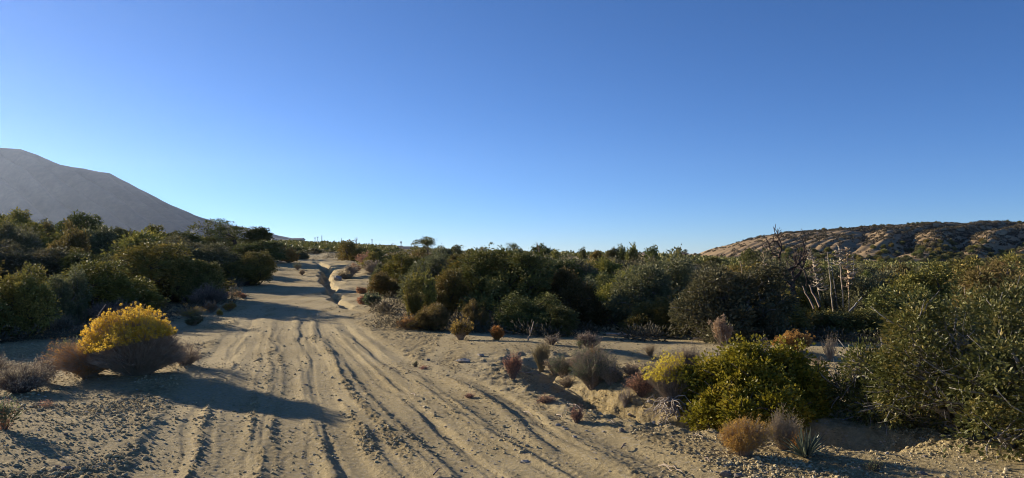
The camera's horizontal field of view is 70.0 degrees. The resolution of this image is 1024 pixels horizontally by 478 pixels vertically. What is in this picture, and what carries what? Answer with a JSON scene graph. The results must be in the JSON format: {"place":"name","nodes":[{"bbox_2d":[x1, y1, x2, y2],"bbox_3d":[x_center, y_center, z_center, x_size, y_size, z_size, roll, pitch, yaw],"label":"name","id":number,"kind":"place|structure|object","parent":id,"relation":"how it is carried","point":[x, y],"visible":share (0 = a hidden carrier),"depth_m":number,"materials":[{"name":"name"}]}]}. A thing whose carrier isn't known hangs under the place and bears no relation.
{"place":"outdoors","nodes":[
{"label":"outdoors","id":0,"kind":"place"},
{"bbox_2d":[0,148,292,240],"bbox_3d":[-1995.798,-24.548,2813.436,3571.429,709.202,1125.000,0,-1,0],"label":"mountain","id":1,"kind":"structure","parent":0,"point":[38,187],"depth_m":2699.08,"materials":[{"name":"grey stone"}]},
{"bbox_2d":[0,247,1023,477],"bbox_3d":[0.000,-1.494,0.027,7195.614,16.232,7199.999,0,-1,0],"label":"ground","id":2,"kind":"structure","parent":0,"point":[316,285],"depth_m":7.24,"materials":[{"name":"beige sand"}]},
{"bbox_2d":[0,292,21,338],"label":"juniper shrub","id":3,"kind":"object","parent":2,"relation":"on","point":[6,312],"visible":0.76,"depth_m":14.97,"materials":[{"name":"green plant"}]},
{"bbox_2d":[0,391,23,429],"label":"green weed","id":4,"kind":"object","parent":2,"relation":"on","point":[4,410],"visible":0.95,"depth_m":6.22,"materials":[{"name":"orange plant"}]},
{"bbox_2d":[0,206,36,232],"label":"scrub oak","id":5,"kind":"object","parent":2,"relation":"on","point":[17,216],"visible":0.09,"depth_m":50.36,"materials":[{"name":"green plant"}]},
{"bbox_2d":[0,217,46,255],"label":"mountain mahogany","id":6,"kind":"object","parent":2,"relation":"on","point":[31,240],"visible":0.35,"depth_m":32.56,"materials":[{"name":"green plant"}]},
{"bbox_2d":[0,261,62,339],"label":"scrub oak","id":7,"kind":"object","parent":2,"relation":"on","point":[32,299],"visible":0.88,"depth_m":15.24,"materials":[{"name":"green plant"}]},
{"bbox_2d":[0,356,63,393],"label":"sagebrush","id":8,"kind":"object","parent":2,"relation":"on","point":[21,382],"visible":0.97,"depth_m":8.06,"materials":[{"name":"grey plant"}]},
{"bbox_2d":[0,237,68,286],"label":"mountain mahogany","id":9,"kind":"object","parent":2,"relation":"on","point":[14,259],"visible":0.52,"depth_m":26.80,"materials":[{"name":"green plant"}]},
{"bbox_2d":[24,354,58,379],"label":"sagebrush","id":10,"kind":"object","parent":2,"relation":"on","point":[45,365],"visible":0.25,"depth_m":8.63,"materials":[{"name":"grey plant"}]},
{"bbox_2d":[14,221,70,256],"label":"scrub oak","id":11,"kind":"object","parent":2,"relation":"on","point":[44,238],"visible":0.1,"depth_m":42.00,"materials":[{"name":"green plant"}]},
{"bbox_2d":[45,311,75,330],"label":"dry bush","id":12,"kind":"object","parent":2,"relation":"on","point":[64,317],"visible":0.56,"depth_m":16.13,"materials":[{"name":"plant"}]},
{"bbox_2d":[44,262,92,329],"bbox_3d":[-10.519,1.353,16.990,1.306,1.754,1.514,0,-1,5],"label":"mountain mahogany","id":13,"kind":"object","parent":2,"relation":"on","point":[71,303],"visible":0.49,"depth_m":17.06,"materials":[{"name":"green plant"}]},
{"bbox_2d":[45,217,91,254],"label":"scrub oak","id":14,"kind":"object","parent":2,"relation":"on","point":[76,239],"visible":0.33,"depth_m":35.82,"materials":[{"name":"green plant"}]},
{"bbox_2d":[39,331,106,377],"bbox_3d":[-5.367,1.429,9.069,0.912,0.606,0.940,0,-1,0],"label":"rabbitbrush","id":15,"kind":"object","parent":2,"relation":"on","point":[68,361],"visible":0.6,"depth_m":8.86,"materials":[{"name":"brown plant"}]},
{"bbox_2d":[52,209,106,235],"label":"juniper shrub","id":16,"kind":"object","parent":2,"relation":"on","point":[86,221],"visible":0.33,"depth_m":51.75,"materials":[{"name":"green plant"}]},
{"bbox_2d":[54,250,112,280],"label":"juniper shrub","id":17,"kind":"object","parent":2,"relation":"on","point":[67,261],"visible":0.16,"depth_m":26.45,"materials":[{"name":"green plant"}]},
{"bbox_2d":[67,223,118,256],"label":"mountain mahogany","id":18,"kind":"object","parent":2,"relation":"on","point":[100,237],"visible":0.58,"depth_m":43.81,"materials":[{"name":"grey plant"}]},
{"bbox_2d":[82,296,143,318],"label":"dry bush","id":19,"kind":"object","parent":2,"relation":"on","point":[96,310],"visible":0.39,"depth_m":16.94,"materials":[{"name":"grey plant"}]},
{"bbox_2d":[59,256,170,319],"bbox_3d":[-10.501,1.318,18.951,2.532,1.785,2.890,-1,-1,43],"label":"scrub oak","id":20,"kind":"object","parent":2,"relation":"on","point":[105,284],"visible":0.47,"depth_m":18.46,"materials":[{"name":"green plant"}]},
{"bbox_2d":[75,300,189,375],"bbox_3d":[-4.752,1.238,9.113,1.486,0.969,1.125,0,-1,0],"label":"rabbitbrush","id":21,"kind":"object","parent":2,"relation":"on","point":[137,343],"visible":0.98,"depth_m":8.94,"materials":[{"name":"plant"}]},
{"bbox_2d":[100,227,168,255],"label":"scrub oak","id":22,"kind":"object","parent":2,"relation":"on","point":[129,241],"visible":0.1,"depth_m":33.55,"materials":[{"name":"green plant"}]},
{"bbox_2d":[118,223,165,238],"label":"scrub oak","id":23,"kind":"object","parent":2,"relation":"on","point":[152,228],"visible":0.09,"depth_m":51.89,"materials":[{"name":"green plant"}]},
{"bbox_2d":[87,237,235,302],"bbox_3d":[-10.986,1.073,22.961,3.400,2.213,4.349,-1,-1,33],"label":"scrub oak","id":24,"kind":"object","parent":2,"relation":"on","point":[157,267],"visible":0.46,"depth_m":21.97,"materials":[{"name":"green plant"}]},
{"bbox_2d":[159,230,213,245],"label":"juniper shrub","id":25,"kind":"object","parent":2,"relation":"on","point":[193,238],"visible":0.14,"depth_m":48.89,"materials":[{"name":"green plant"}]},
{"bbox_2d":[173,303,206,317],"bbox_3d":[-8.013,1.788,18.223,0.837,0.415,0.646,0,-1,0],"label":"roadside brush","id":26,"kind":"object","parent":2,"relation":"on","point":[189,313],"visible":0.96,"depth_m":18.13,"materials":[{"name":"plant"}]},
{"bbox_2d":[177,337,205,364],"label":"rabbitbrush","id":27,"kind":"object","parent":2,"relation":"on","point":[192,357],"visible":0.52,"depth_m":9.80,"materials":[{"name":"beige plant"}]},
{"bbox_2d":[151,234,239,276],"bbox_3d":[-13.645,0.867,31.205,4.025,2.367,3.664,0,-1,-6],"label":"mountain mahogany","id":28,"kind":"object","parent":2,"relation":"on","point":[212,254],"visible":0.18,"depth_m":31.27,"materials":[{"name":"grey plant"}]},
{"bbox_2d":[168,256,225,302],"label":"juniper shrub","id":29,"kind":"object","parent":2,"relation":"on","point":[207,274],"visible":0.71,"depth_m":22.33,"materials":[{"name":"green plant"}]},
{"bbox_2d":[183,283,230,305],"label":"dry bush","id":30,"kind":"object","parent":2,"relation":"on","point":[204,295],"visible":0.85,"depth_m":20.80,"materials":[{"name":"grey plant"}]},
{"bbox_2d":[184,217,249,248],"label":"pinyon tree","id":31,"kind":"object","parent":2,"relation":"on","point":[224,234],"visible":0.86,"depth_m":54.60,"materials":[{"name":"green plant"}]},
{"bbox_2d":[219,249,279,285],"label":"scrub oak","id":32,"kind":"object","parent":2,"relation":"on","point":[253,268],"visible":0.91,"depth_m":30.76,"materials":[{"name":"green plant"}]},
{"bbox_2d":[241,225,274,243],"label":"pinyon tree","id":33,"kind":"object","parent":2,"relation":"on","point":[256,234],"visible":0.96,"depth_m":54.17,"materials":[{"name":"green plant"}]},
{"bbox_2d":[228,239,290,261],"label":"juniper shrub","id":34,"kind":"object","parent":2,"relation":"on","point":[276,253],"visible":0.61,"depth_m":48.95,"materials":[{"name":"green plant"}]},
{"bbox_2d":[280,245,299,262],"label":"golden bush","id":35,"kind":"object","parent":2,"relation":"on","point":[292,254],"visible":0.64,"depth_m":51.81,"materials":[{"name":"green plant"}]},
{"bbox_2d":[335,239,369,260],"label":"scrub oak","id":36,"kind":"object","parent":2,"relation":"on","point":[350,250],"visible":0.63,"depth_m":63.23,"materials":[{"name":"green plant"}]},
{"bbox_2d":[362,290,382,306],"bbox_3d":[-4.143,1.792,21.779,0.724,0.604,0.574,0,-1,0],"label":"bank brush","id":37,"kind":"object","parent":2,"relation":"on","point":[366,297],"visible":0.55,"depth_m":21.67,"materials":[{"name":"green plant"}]},
{"bbox_2d":[357,251,391,268],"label":"scrub oak","id":38,"kind":"object","parent":2,"relation":"on","point":[373,256],"visible":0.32,"depth_m":41.56,"materials":[{"name":"green plant"}]},
{"bbox_2d":[365,270,402,295],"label":"scrub oak","id":39,"kind":"object","parent":2,"relation":"on","point":[385,283],"visible":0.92,"depth_m":26.41,"materials":[{"name":"green plant"}]},
{"bbox_2d":[379,250,425,283],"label":"scrub oak","id":40,"kind":"object","parent":2,"relation":"on","point":[401,264],"visible":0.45,"depth_m":29.49,"materials":[{"name":"green plant"}]},
{"bbox_2d":[401,269,422,315],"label":"juniper shoot","id":41,"kind":"object","parent":2,"relation":"on","point":[415,280],"visible":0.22,"depth_m":17.46,"materials":[{"name":"green plant"}]},
{"bbox_2d":[402,279,424,317],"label":"juniper shoot","id":42,"kind":"object","parent":2,"relation":"on","point":[414,301],"visible":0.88,"depth_m":16.54,"materials":[{"name":"green plant"}]},
{"bbox_2d":[393,243,448,301],"bbox_3d":[-2.845,1.255,24.929,2.317,2.271,2.592,0,-1,-3],"label":"mountain mahogany","id":43,"kind":"object","parent":2,"relation":"on","point":[432,263],"visible":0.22,"depth_m":24.52,"materials":[{"name":"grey plant"}]},
{"bbox_2d":[411,235,435,254],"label":"pine tree","id":44,"kind":"object","parent":2,"relation":"on","point":[426,242],"visible":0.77,"depth_m":84.95,"materials":[{"name":"green plant"}]},
{"bbox_2d":[419,258,437,306],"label":"juniper shoot","id":45,"kind":"object","parent":2,"relation":"on","point":[430,297],"visible":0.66,"depth_m":17.14,"materials":[{"name":"green plant"}]},
{"bbox_2d":[406,301,451,330],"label":"scrub oak","id":46,"kind":"object","parent":2,"relation":"on","point":[433,316],"visible":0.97,"depth_m":15.41,"materials":[{"name":"green plant"}]},
{"bbox_2d":[423,267,470,315],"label":"scrub oak","id":47,"kind":"object","parent":2,"relation":"on","point":[450,290],"visible":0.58,"depth_m":19.26,"materials":[{"name":"green plant"}]},
{"bbox_2d":[448,313,474,339],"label":"dry bush","id":48,"kind":"object","parent":2,"relation":"on","point":[461,330],"visible":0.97,"depth_m":13.39,"materials":[{"name":"yellow plant"}]},
{"bbox_2d":[0,242,947,346],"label":"undergrowth","id":49,"kind":"object","parent":2,"relation":"on","point":[646,331],"visible":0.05,"depth_m":15.53,"materials":[{"name":"green plant"}]},
{"bbox_2d":[462,298,492,331],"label":"scrub oak","id":50,"kind":"object","parent":2,"relation":"on","point":[471,312],"visible":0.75,"depth_m":15.88,"materials":[{"name":"green plant"}]},
{"bbox_2d":[429,249,534,307],"bbox_3d":[-0.892,1.428,23.294,3.516,2.257,3.380,0,-1,8],"label":"scrub oak","id":51,"kind":"object","parent":2,"relation":"on","point":[456,263],"visible":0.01,"depth_m":23.22,"materials":[{"name":"green plant"}]},
{"bbox_2d":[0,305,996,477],"bbox_3d":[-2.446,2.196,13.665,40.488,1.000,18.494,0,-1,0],"label":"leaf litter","id":52,"kind":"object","parent":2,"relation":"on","point":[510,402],"visible":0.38,"depth_m":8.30,"materials":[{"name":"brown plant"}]},
{"bbox_2d":[454,242,562,321],"bbox_3d":[-0.260,1.254,19.823,2.989,2.410,2.984,0,-1,-15],"label":"juniper shrub","id":53,"kind":"object","parent":2,"relation":"on","point":[486,282],"visible":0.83,"depth_m":19.42,"materials":[{"name":"green plant"}]},
{"bbox_2d":[503,351,522,379],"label":"dry bush","id":54,"kind":"object","parent":2,"relation":"on","point":[513,366],"visible":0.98,"depth_m":9.13,"materials":[{"name":"orange plant"}]},
{"bbox_2d":[9,339,1023,477],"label":"pebbles","id":55,"kind":"object","parent":2,"relation":"on","point":[446,426],"visible":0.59,"depth_m":6.20,"materials":[{"name":"beige stone"}]},
{"bbox_2d":[490,290,569,334],"bbox_3d":[0.402,1.662,16.194,1.860,1.072,1.837,0,-1,6],"label":"juniper shrub","id":56,"kind":"object","parent":2,"relation":"on","point":[515,310],"visible":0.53,"depth_m":16.12,"materials":[{"name":"green plant"}]},
{"bbox_2d":[531,340,552,371],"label":"grass tuft","id":57,"kind":"object","parent":2,"relation":"on","point":[541,353],"visible":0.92,"depth_m":10.56,"materials":[{"name":"plant"}]},
{"bbox_2d":[520,302,579,336],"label":"juniper shrub","id":58,"kind":"object","parent":2,"relation":"on","point":[565,317],"visible":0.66,"depth_m":15.53,"materials":[{"name":"green plant"}]},
{"bbox_2d":[546,354,572,377],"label":"dry bush","id":59,"kind":"object","parent":2,"relation":"on","point":[560,367],"visible":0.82,"depth_m":10.06,"materials":[{"name":"grey plant"}]},
{"bbox_2d":[542,256,584,283],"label":"juniper shrub","id":60,"kind":"object","parent":2,"relation":"on","point":[571,266],"visible":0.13,"depth_m":32.52,"materials":[{"name":"green plant"}]},
{"bbox_2d":[544,262,610,330],"bbox_3d":[1.534,1.605,19.413,1.987,1.983,2.447,-1,-1,30],"label":"scrub oak","id":61,"kind":"object","parent":2,"relation":"on","point":[570,289],"visible":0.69,"depth_m":19.06,"materials":[{"name":"green plant"}]},
{"bbox_2d":[559,253,603,278],"bbox_3d":[3.204,1.802,36.904,3.036,2.178,3.539,0,-1,4],"label":"mountain mahogany","id":62,"kind":"object","parent":2,"relation":"on","point":[588,269],"visible":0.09,"depth_m":36.58,"materials":[{"name":"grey plant"}]},
{"bbox_2d":[574,330,602,347],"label":"dry bush","id":63,"kind":"object","parent":2,"relation":"on","point":[589,339],"visible":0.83,"depth_m":12.03,"materials":[{"name":"grey plant"}]},
{"bbox_2d":[568,340,619,389],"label":"dry bush","id":64,"kind":"object","parent":2,"relation":"on","point":[587,372],"visible":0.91,"depth_m":9.16,"materials":[{"name":"grey plant"}]},
{"bbox_2d":[588,257,625,275],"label":"scrub oak","id":65,"kind":"object","parent":2,"relation":"on","point":[604,265],"visible":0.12,"depth_m":38.16,"materials":[{"name":"green plant"}]},
{"bbox_2d":[594,269,623,295],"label":"juniper shrub","id":66,"kind":"object","parent":2,"relation":"on","point":[602,281],"visible":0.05,"depth_m":27.83,"materials":[{"name":"green plant"}]},
{"bbox_2d":[599,359,627,384],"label":"dry bush","id":67,"kind":"object","parent":2,"relation":"on","point":[612,374],"visible":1,"depth_m":8.97,"materials":[{"name":"grey plant"}]},
{"bbox_2d":[231,238,997,270],"bbox_3d":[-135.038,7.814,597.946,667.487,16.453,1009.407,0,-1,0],"label":"distant scrub","id":68,"kind":"object","parent":2,"relation":"on","point":[327,245],"visible":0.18,"depth_m":145.35,"materials":[{"name":"green plant"}]},
{"bbox_2d":[594,265,641,323],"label":"scrub oak","id":69,"kind":"object","parent":2,"relation":"on","point":[603,292],"visible":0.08,"depth_m":23.61,"materials":[{"name":"green plant"}]},
{"bbox_2d":[613,252,657,275],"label":"mountain mahogany","id":70,"kind":"object","parent":2,"relation":"on","point":[638,260],"visible":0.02,"depth_m":35.92,"materials":[{"name":"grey plant"}]},
{"bbox_2d":[623,369,652,397],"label":"dry bush","id":71,"kind":"object","parent":2,"relation":"on","point":[640,387],"visible":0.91,"depth_m":8.46,"materials":[{"name":"orange plant"}]},
{"bbox_2d":[596,243,699,335],"bbox_3d":[3.807,1.464,20.199,3.023,2.698,3.610,-1,-1,38],"label":"mountain mahogany","id":72,"kind":"object","parent":2,"relation":"on","point":[638,286],"visible":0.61,"depth_m":19.59,"materials":[{"name":"green plant"}]},
{"bbox_2d":[618,295,687,337],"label":"scrub oak","id":73,"kind":"object","parent":2,"relation":"on","point":[655,312],"visible":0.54,"depth_m":17.01,"materials":[{"name":"green plant"}]},
{"bbox_2d":[638,347,693,407],"bbox_3d":[1.763,1.528,8.037,0.571,0.680,0.593,-1,-1,44],"label":"rabbitbrush","id":74,"kind":"object","parent":2,"relation":"on","point":[664,379],"visible":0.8,"depth_m":7.96,"materials":[{"name":"yellow plant"}]},
{"bbox_2d":[640,395,693,426],"bbox_3d":[1.773,1.837,7.886,0.760,0.338,0.509,0,-1,0],"label":"root tangle","id":75,"kind":"object","parent":2,"relation":"on","point":[671,408],"visible":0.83,"depth_m":7.88,"materials":[{"name":"grey wood"}]},
{"bbox_2d":[672,340,706,365],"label":"dry bush","id":76,"kind":"object","parent":2,"relation":"on","point":[689,355],"visible":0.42,"depth_m":9.42,"materials":[{"name":"plant"}]},
{"bbox_2d":[707,313,733,346],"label":"seedhead plant","id":77,"kind":"object","parent":2,"relation":"on","point":[722,330],"visible":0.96,"depth_m":12.72,"materials":[{"name":"plant"}]},
{"bbox_2d":[661,244,803,344],"bbox_3d":[4.612,1.247,15.563,3.118,2.287,2.690,0,-1,-24],"label":"mountain mahogany","id":78,"kind":"object","parent":2,"relation":"on","point":[729,295],"visible":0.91,"depth_m":15.06,"materials":[{"name":"green plant"}]},
{"bbox_2d":[717,410,780,456],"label":"rabbitbrush","id":79,"kind":"object","parent":2,"relation":"on","point":[744,439],"visible":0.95,"depth_m":5.77,"materials":[{"name":"brown plant"}]},
{"bbox_2d":[736,246,761,266],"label":"juniper shrub","id":80,"kind":"object","parent":2,"relation":"on","point":[746,257],"visible":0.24,"depth_m":59.48,"materials":[{"name":"green plant"}]},
{"bbox_2d":[653,331,849,433],"bbox_3d":[2.599,1.573,7.750,1.842,1.178,1.756,0,-1,-16],"label":"sugar bush","id":81,"kind":"object","parent":2,"relation":"on","point":[732,379],"visible":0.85,"depth_m":7.46,"materials":[{"name":"green plant"}]},
{"bbox_2d":[751,289,813,337],"bbox_3d":[5.931,1.839,17.527,2.489,1.444,2.527,0,-1,9],"label":"scrub oak","id":82,"kind":"object","parent":2,"relation":"on","point":[797,322],"visible":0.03,"depth_m":17.05,"materials":[{"name":"green plant"}]},
{"bbox_2d":[765,402,803,449],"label":"dry bush","id":83,"kind":"object","parent":2,"relation":"on","point":[785,429],"visible":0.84,"depth_m":6.02,"materials":[{"name":"plant"}]},
{"bbox_2d":[761,224,820,303],"bbox_3d":[9.438,0.890,24.887,1.824,2.780,1.642,0,-1,0],"label":"dead tree","id":84,"kind":"object","parent":2,"relation":"on","point":[796,263],"visible":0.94,"depth_m":24.77,"materials":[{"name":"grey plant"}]},
{"bbox_2d":[771,329,815,351],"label":"rabbitbrush","id":85,"kind":"object","parent":2,"relation":"on","point":[790,337],"visible":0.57,"depth_m":11.79,"materials":[{"name":"plant"}]},
{"bbox_2d":[776,281,818,311],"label":"scrub oak","id":86,"kind":"object","parent":2,"relation":"on","point":[804,300],"visible":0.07,"depth_m":26.63,"materials":[{"name":"green plant"}]},
{"bbox_2d":[776,427,827,457],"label":"yucca","id":87,"kind":"object","parent":2,"relation":"on","point":[808,448],"visible":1,"depth_m":5.79,"materials":[{"name":"green plant"}]},
{"bbox_2d":[774,256,835,311],"bbox_3d":[11.693,2.073,29.566,3.265,2.966,3.702,-1,-1,34],"label":"mountain mahogany","id":88,"kind":"object","parent":2,"relation":"on","point":[800,280],"visible":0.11,"depth_m":28.85,"materials":[{"name":"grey plant"}]},
{"bbox_2d":[798,293,826,324],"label":"scrub oak","id":89,"kind":"object","parent":2,"relation":"on","point":[812,310],"visible":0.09,"depth_m":21.94,"materials":[{"name":"green plant"}]},
{"bbox_2d":[806,248,828,299],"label":"yucca stalk","id":90,"kind":"object","parent":2,"relation":"on","point":[814,269],"visible":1,"depth_m":22.96,"materials":[{"name":"beige plant"}]},
{"bbox_2d":[818,334,837,361],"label":"grass tuft","id":91,"kind":"object","parent":2,"relation":"on","point":[829,352],"visible":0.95,"depth_m":11.36,"materials":[{"name":"plant"}]},
{"bbox_2d":[833,243,847,306],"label":"yucca stalk","id":92,"kind":"object","parent":2,"relation":"on","point":[839,251],"visible":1,"depth_m":21.97,"materials":[{"name":"beige plant"}]},
{"bbox_2d":[838,247,856,310],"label":"yucca stalk","id":93,"kind":"object","parent":2,"relation":"on","point":[846,267],"visible":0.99,"depth_m":21.97,"materials":[{"name":"beige plant"}]},
{"bbox_2d":[814,258,899,315],"bbox_3d":[11.527,1.882,23.940,3.289,2.773,2.769,-1,-1,27],"label":"mountain mahogany","id":94,"kind":"object","parent":2,"relation":"on","point":[858,284],"visible":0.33,"depth_m":23.94,"materials":[{"name":"green plant"}]},
{"bbox_2d":[805,306,911,342],"bbox_3d":[8.157,2.015,17.005,2.273,0.971,2.121,0,-1,-5],"label":"juniper shrub","id":95,"kind":"object","parent":2,"relation":"on","point":[831,319],"visible":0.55,"depth_m":16.58,"materials":[{"name":"green plant"}]},
{"bbox_2d":[821,337,924,434],"bbox_3d":[3.566,1.438,7.157,0.925,1.071,0.805,0,-1,-20],"label":"scrub oak","id":96,"kind":"object","parent":2,"relation":"on","point":[851,389],"visible":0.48,"depth_m":7.09,"materials":[{"name":"green plant"}]},
{"bbox_2d":[865,261,914,279],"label":"scrub oak","id":97,"kind":"object","parent":2,"relation":"on","point":[903,268],"visible":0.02,"depth_m":34.05,"materials":[{"name":"green plant"}]},
{"bbox_2d":[862,282,945,337],"bbox_3d":[10.122,1.925,18.894,2.147,1.673,2.004,-1,-1,43],"label":"juniper shrub","id":98,"kind":"object","parent":2,"relation":"on","point":[880,302],"visible":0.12,"depth_m":18.71,"materials":[{"name":"green plant"}]},
{"bbox_2d":[867,259,961,319],"bbox_3d":[11.454,1.765,20.875,2.970,2.451,3.206,0,-1,3],"label":"scrub oak","id":99,"kind":"object","parent":2,"relation":"on","point":[938,278],"visible":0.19,"depth_m":20.28,"materials":[{"name":"green plant"}]},
{"bbox_2d":[848,280,1023,462],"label":"scrub oak","id":100,"kind":"object","parent":2,"relation":"on","point":[964,382],"visible":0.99,"depth_m":6.38,"materials":[{"name":"green plant"}]},
{"bbox_2d":[950,255,1010,283],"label":"scrub oak","id":101,"kind":"object","parent":2,"relation":"on","point":[964,267],"visible":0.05,"depth_m":36.40,"materials":[{"name":"green plant"}]},
{"bbox_2d":[938,272,1023,334],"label":"scrub oak","id":102,"kind":"object","parent":2,"relation":"on","point":[1006,292],"visible":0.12,"depth_m":8.28,"materials":[{"name":"green plant"}]},
{"bbox_2d":[939,254,1023,329],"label":"scrub oak","id":103,"kind":"object","parent":2,"relation":"on","point":[974,275],"visible":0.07,"depth_m":14.64,"materials":[{"name":"green plant"}]},
{"bbox_2d":[0,0,1023,253],"label":"sky","id":104,"kind":"structure","parent":0,"point":[700,125],"materials":[{"name":"blue"}]},
{"bbox_2d":[694,221,1023,263],"bbox_3d":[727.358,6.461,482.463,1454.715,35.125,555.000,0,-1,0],"label":"hill","id":105,"kind":"structure","parent":0,"point":[727,251],"depth_m":315.96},
{"bbox_2d":[694,220,1023,262],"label":"hill scrub","id":106,"kind":"object","parent":105,"relation":"on","point":[971,236],"visible":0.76,"depth_m":330.55,"materials":[{"name":"green plant"}]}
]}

